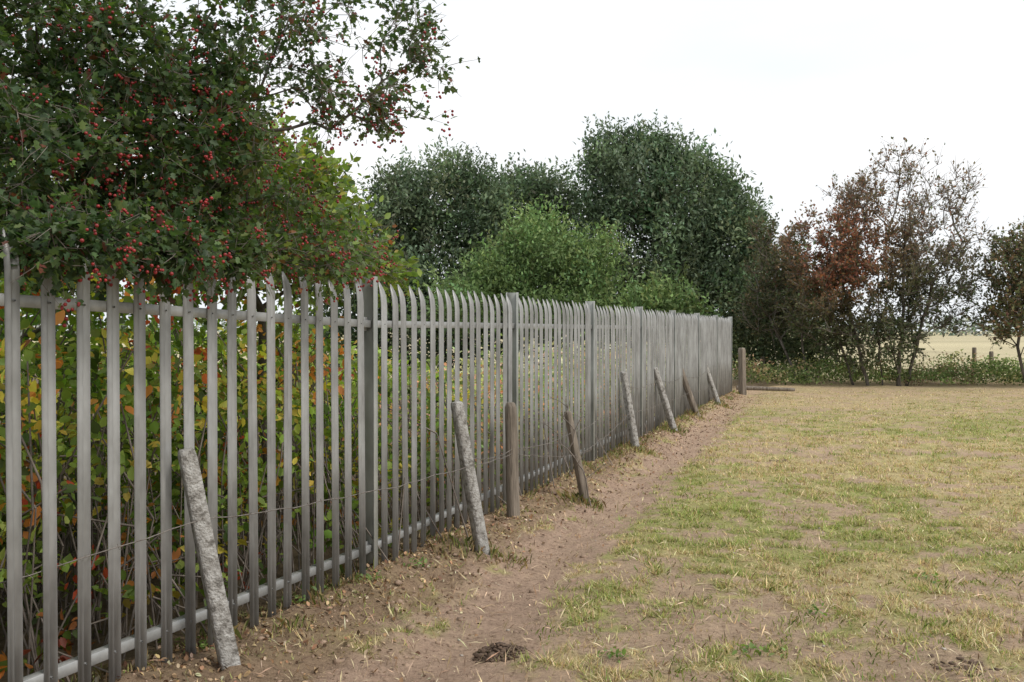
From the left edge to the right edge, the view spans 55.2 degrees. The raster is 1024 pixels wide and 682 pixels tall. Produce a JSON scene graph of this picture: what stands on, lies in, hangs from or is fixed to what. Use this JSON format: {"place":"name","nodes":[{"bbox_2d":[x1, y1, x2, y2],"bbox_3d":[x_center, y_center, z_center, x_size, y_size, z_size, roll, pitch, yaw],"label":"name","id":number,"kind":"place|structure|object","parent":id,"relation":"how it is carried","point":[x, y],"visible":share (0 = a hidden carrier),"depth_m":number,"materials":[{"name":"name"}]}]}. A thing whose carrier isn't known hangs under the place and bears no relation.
{"place":"outdoors","nodes":[
{"label":"outdoors","id":0,"kind":"place"},
{"bbox_2d":[0,331,1023,681],"bbox_3d":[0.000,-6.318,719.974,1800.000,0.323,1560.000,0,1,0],"label":"ground","id":1,"kind":"structure","parent":0,"point":[512,599],"depth_m":6.68,"materials":[{"name":"soil"}]},
{"bbox_2d":[0,176,122,531],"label":"bramble thicket","id":2,"kind":"object","parent":1,"relation":"on","point":[65,385],"visible":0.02,"depth_m":7.84,"materials":[{"name":"green plant"}]},
{"bbox_2d":[0,261,391,628],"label":"bramble thicket","id":3,"kind":"object","parent":1,"relation":"on","point":[35,319],"visible":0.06,"depth_m":6.73,"materials":[{"name":"green plant"}]},
{"bbox_2d":[178,447,240,670],"bbox_3d":[-1.361,1.112,4.481,0.308,1.258,0.089,0,1,-27],"label":"concrete fence post","id":4,"kind":"object","parent":1,"relation":"on","point":[226,647],"visible":0.94,"depth_m":4.44,"materials":[{"name":"grey concrete"}]},
{"bbox_2d":[0,385,711,582],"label":"barbed wire","id":5,"kind":"object","parent":4,"relation":"attached to","point":[30,575],"visible":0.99,"depth_m":4.97,"materials":[{"name":"grey metal"}]},
{"bbox_2d":[0,76,425,540],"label":"elder shrub","id":6,"kind":"object","parent":1,"relation":"on","point":[300,153],"visible":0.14,"depth_m":7.17,"materials":[{"name":"green plant"}]},
{"bbox_2d":[0,0,480,339],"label":"hawthorn tree","id":7,"kind":"object","parent":1,"relation":"on","point":[47,217],"visible":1,"depth_m":4.63,"materials":[{"name":"green plant"}]},
{"bbox_2d":[0,308,505,681],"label":"bramble thicket","id":8,"kind":"object","parent":1,"relation":"on","point":[30,405],"visible":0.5,"depth_m":5.57,"materials":[{"name":"green plant"}]},
{"bbox_2d":[0,227,731,681],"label":"palisade fence","id":9,"kind":"object","parent":1,"relation":"on","point":[694,345],"visible":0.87,"depth_m":5.61,"materials":[{"name":"metal"}]},
{"bbox_2d":[58,390,738,681],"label":"verge grass","id":10,"kind":"structure","parent":1,"relation":"on","point":[574,496],"depth_m":7.16,"materials":[{"name":"green plant"}]},
{"bbox_2d":[94,391,781,681],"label":"leaf litter","id":11,"kind":"object","parent":1,"relation":"on","point":[186,657],"visible":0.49,"depth_m":6.10,"materials":[{"name":"brown plant"}]},
{"bbox_2d":[353,134,523,355],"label":"willow tree","id":12,"kind":"object","parent":1,"relation":"on","point":[423,213],"visible":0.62,"depth_m":40.80,"materials":[{"name":"green plant"}]},
{"bbox_2d":[129,404,773,681],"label":"soil clods","id":13,"kind":"object","parent":1,"relation":"on","point":[400,601],"visible":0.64,"depth_m":6.62,"materials":[{"name":"brown soil"}]},
{"bbox_2d":[278,346,647,514],"bbox_3d":[0.064,0.805,12.390,2.685,1.455,8.442,0,1,20],"label":"willowherb patch","id":14,"kind":"object","parent":1,"relation":"on","point":[468,420],"visible":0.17,"depth_m":10.69,"materials":[{"name":"green plant"}]},
{"bbox_2d":[451,401,489,555],"bbox_3d":[-0.277,1.126,7.076,0.333,1.391,0.085,0,1,-30],"label":"concrete fence post","id":15,"kind":"object","parent":1,"relation":"on","point":[475,510],"visible":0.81,"depth_m":7.03,"materials":[{"name":"grey concrete"}]},
{"bbox_2d":[472,642,526,663],"bbox_3d":[-0.064,1.637,5.168,0.290,0.084,0.315,0,1,0],"label":"molehill","id":16,"kind":"object","parent":1,"relation":"on","point":[494,648],"visible":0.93,"depth_m":5.12,"materials":[{"name":"soil"}]},
{"bbox_2d":[505,402,519,517],"bbox_3d":[0.006,1.120,8.312,0.136,1.201,0.119,0,1,0],"label":"wooden fence post","id":17,"kind":"object","parent":1,"relation":"on","point":[512,481],"visible":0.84,"depth_m":8.27,"materials":[{"name":"brown wood"}]},
{"bbox_2d":[1,311,1023,335],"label":"distant hedgerow","id":18,"kind":"object","parent":1,"relation":"on","point":[966,331],"visible":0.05,"depth_m":298.36,"materials":[{"name":"green plant"}]},
{"bbox_2d":[448,149,593,365],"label":"willow tree","id":19,"kind":"object","parent":1,"relation":"on","point":[534,185],"visible":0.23,"depth_m":42.64,"materials":[{"name":"green plant"}]},
{"bbox_2d":[422,188,639,365],"bbox_3d":[0.641,-2.123,36.017,7.914,6.939,4.801,0,1,0],"label":"ash tree","id":20,"kind":"object","parent":1,"relation":"on","point":[530,240],"visible":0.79,"depth_m":35.33,"materials":[{"name":"green plant"}]},
{"bbox_2d":[390,256,723,355],"bbox_3d":[1.550,-0.775,33.929,11.659,4.290,4.363,0,1,0],"label":"alder bush","id":21,"kind":"object","parent":1,"relation":"on","point":[648,297],"visible":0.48,"depth_m":33.54,"materials":[{"name":"green plant"}]},
{"bbox_2d":[278,230,840,370],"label":"understorey hedge","id":22,"kind":"object","parent":1,"relation":"on","point":[354,316],"visible":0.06,"depth_m":41.27,"materials":[{"name":"green plant"}]},
{"bbox_2d":[178,448,940,662],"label":"broadleaf weeds","id":23,"kind":"object","parent":1,"relation":"on","point":[205,644],"visible":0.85,"depth_m":5.52,"materials":[{"name":"green plant"}]},
{"bbox_2d":[540,392,608,505],"bbox_3d":[0.569,0.965,9.106,0.730,1.142,0.204,0,1,-3],"label":"dead sapling","id":24,"kind":"object","parent":1,"relation":"on","point":[574,429],"visible":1,"depth_m":9.11,"materials":[{"name":"brown wood"}]},
{"bbox_2d":[564,411,588,504],"bbox_3d":[0.644,1.230,9.378,0.313,1.131,0.066,0,1,-29],"label":"wooden fence post","id":25,"kind":"object","parent":1,"relation":"on","point":[580,479],"visible":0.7,"depth_m":9.34,"materials":[{"name":"brown wood"}]},
{"bbox_2d":[417,333,742,430],"bbox_3d":[2.437,0.608,22.655,4.492,1.711,15.715,0,1,18],"label":"willowherb patch","id":26,"kind":"object","parent":1,"relation":"on","point":[482,363],"visible":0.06,"depth_m":18.41,"materials":[{"name":"green plant"}]},
{"bbox_2d":[184,393,1023,681],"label":"dry stalks","id":27,"kind":"object","parent":1,"relation":"on","point":[562,601],"visible":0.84,"depth_m":5.73,"materials":[{"name":"beige plant"}]},
{"bbox_2d":[620,371,639,449],"bbox_3d":[1.596,1.064,13.075,0.334,1.322,0.086,0,1,-30],"label":"concrete fence post","id":28,"kind":"object","parent":1,"relation":"on","point":[632,429],"visible":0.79,"depth_m":13.03,"materials":[{"name":"grey concrete"}]},
{"bbox_2d":[654,367,677,429],"bbox_3d":[2.462,1.059,15.539,0.577,1.299,0.086,0,1,-30],"label":"concrete fence post","id":29,"kind":"object","parent":1,"relation":"on","point":[665,404],"visible":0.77,"depth_m":15.48,"materials":[{"name":"grey concrete"}]},
{"bbox_2d":[465,370,706,459],"bbox_3d":[1.939,0.730,13.986,0.248,0.303,14.706,0,1,18],"label":"barbed wire","id":30,"kind":"object","parent":29,"relation":"attached to","point":[576,431],"visible":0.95,"depth_m":9.23,"materials":[{"name":"grey metal"}]},
{"bbox_2d":[559,109,783,363],"bbox_3d":[6.616,-4.128,40.998,10.234,10.871,7.647,0,1,0],"label":"willow tree","id":31,"kind":"object","parent":1,"relation":"on","point":[710,218],"visible":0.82,"depth_m":39.30,"materials":[{"name":"green plant"}]},
{"bbox_2d":[683,369,699,416],"bbox_3d":[3.301,1.049,18.073,0.545,1.210,0.109,0,1,-17],"label":"wooden fence post","id":32,"kind":"object","parent":1,"relation":"on","point":[691,400],"visible":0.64,"depth_m":18.04,"materials":[{"name":"brown wood"}]},
{"bbox_2d":[707,365,720,403],"bbox_3d":[4.350,1.045,21.137,0.586,1.199,0.086,0,1,-30],"label":"concrete fence post","id":33,"kind":"object","parent":1,"relation":"on","point":[714,391],"visible":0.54,"depth_m":21.10,"materials":[{"name":"grey concrete"}]},
{"bbox_2d":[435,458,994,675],"bbox_3d":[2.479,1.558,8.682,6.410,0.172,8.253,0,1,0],"label":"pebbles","id":34,"kind":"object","parent":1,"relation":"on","point":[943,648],"visible":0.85,"depth_m":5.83,"materials":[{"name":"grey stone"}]},
{"bbox_2d":[738,348,746,394],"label":"wooden gate post","id":35,"kind":"object","parent":1,"relation":"on","point":[742,390],"visible":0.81,"depth_m":25.56,"materials":[{"name":"brown wood"}]},
{"bbox_2d":[736,385,794,390],"bbox_3d":[6.688,1.252,25.862,1.523,0.128,0.115,0,1,20],"label":"fallen log","id":36,"kind":"object","parent":1,"relation":"on","point":[760,388],"visible":0.87,"depth_m":25.80,"materials":[{"name":"brown wood"}]},
{"bbox_2d":[731,212,819,382],"bbox_3d":[8.675,-1.421,32.094,2.927,5.640,3.076,0,1,-15],"label":"hawthorn tree","id":37,"kind":"object","parent":1,"relation":"on","point":[762,245],"visible":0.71,"depth_m":31.78,"materials":[{"name":"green plant"}]},
{"bbox_2d":[705,269,861,377],"bbox_3d":[9.695,-0.741,34.686,5.287,4.221,6.389,0,1,0],"label":"understorey hedge","id":38,"kind":"object","parent":1,"relation":"on","point":[792,346],"visible":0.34,"depth_m":33.95,"materials":[{"name":"green plant"}]},
{"bbox_2d":[732,349,1023,385],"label":"bramble hedge","id":39,"kind":"object","parent":1,"relation":"on","point":[945,374],"visible":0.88,"depth_m":30.16,"materials":[{"name":"green plant"}]},
{"bbox_2d":[766,136,1002,385],"bbox_3d":[11.147,-2.355,29.356,6.812,7.562,3.533,0,1,0],"label":"hawthorn tree","id":40,"kind":"object","parent":1,"relation":"on","point":[846,259],"visible":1,"depth_m":28.98,"materials":[{"name":"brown plant"}]},
{"bbox_2d":[929,654,1002,676],"bbox_3d":[2.219,1.610,4.866,0.280,0.042,0.298,0,1,-30],"label":"soil heap","id":41,"kind":"object","parent":1,"relation":"on","point":[971,661],"visible":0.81,"depth_m":4.86,"materials":[{"name":"brown soil"}]},
{"bbox_2d":[972,347,976,366],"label":"stock fence post","id":42,"kind":"object","parent":1,"relation":"on","point":[974,349],"visible":0.36,"depth_m":33.98,"materials":[{"name":"brown wood"}]},
{"bbox_2d":[989,351,993,377],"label":"stock fence post","id":43,"kind":"object","parent":1,"relation":"on","point":[991,353],"visible":0.4,"depth_m":33.97,"materials":[{"name":"brown wood"}]},
{"bbox_2d":[967,216,1023,378],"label":"hawthorn tree","id":44,"kind":"object","parent":1,"relation":"on","point":[1013,307],"visible":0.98,"depth_m":28.37,"materials":[{"name":"green plant"}]},
{"bbox_2d":[2,0,1023,330],"label":"sky","id":45,"kind":"structure","parent":0,"point":[802,91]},
{"bbox_2d":[61,388,1023,681],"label":"field grass","id":46,"kind":"structure","parent":0,"point":[827,562],"depth_m":7.63,"materials":[{"name":"green plant"}]}
]}

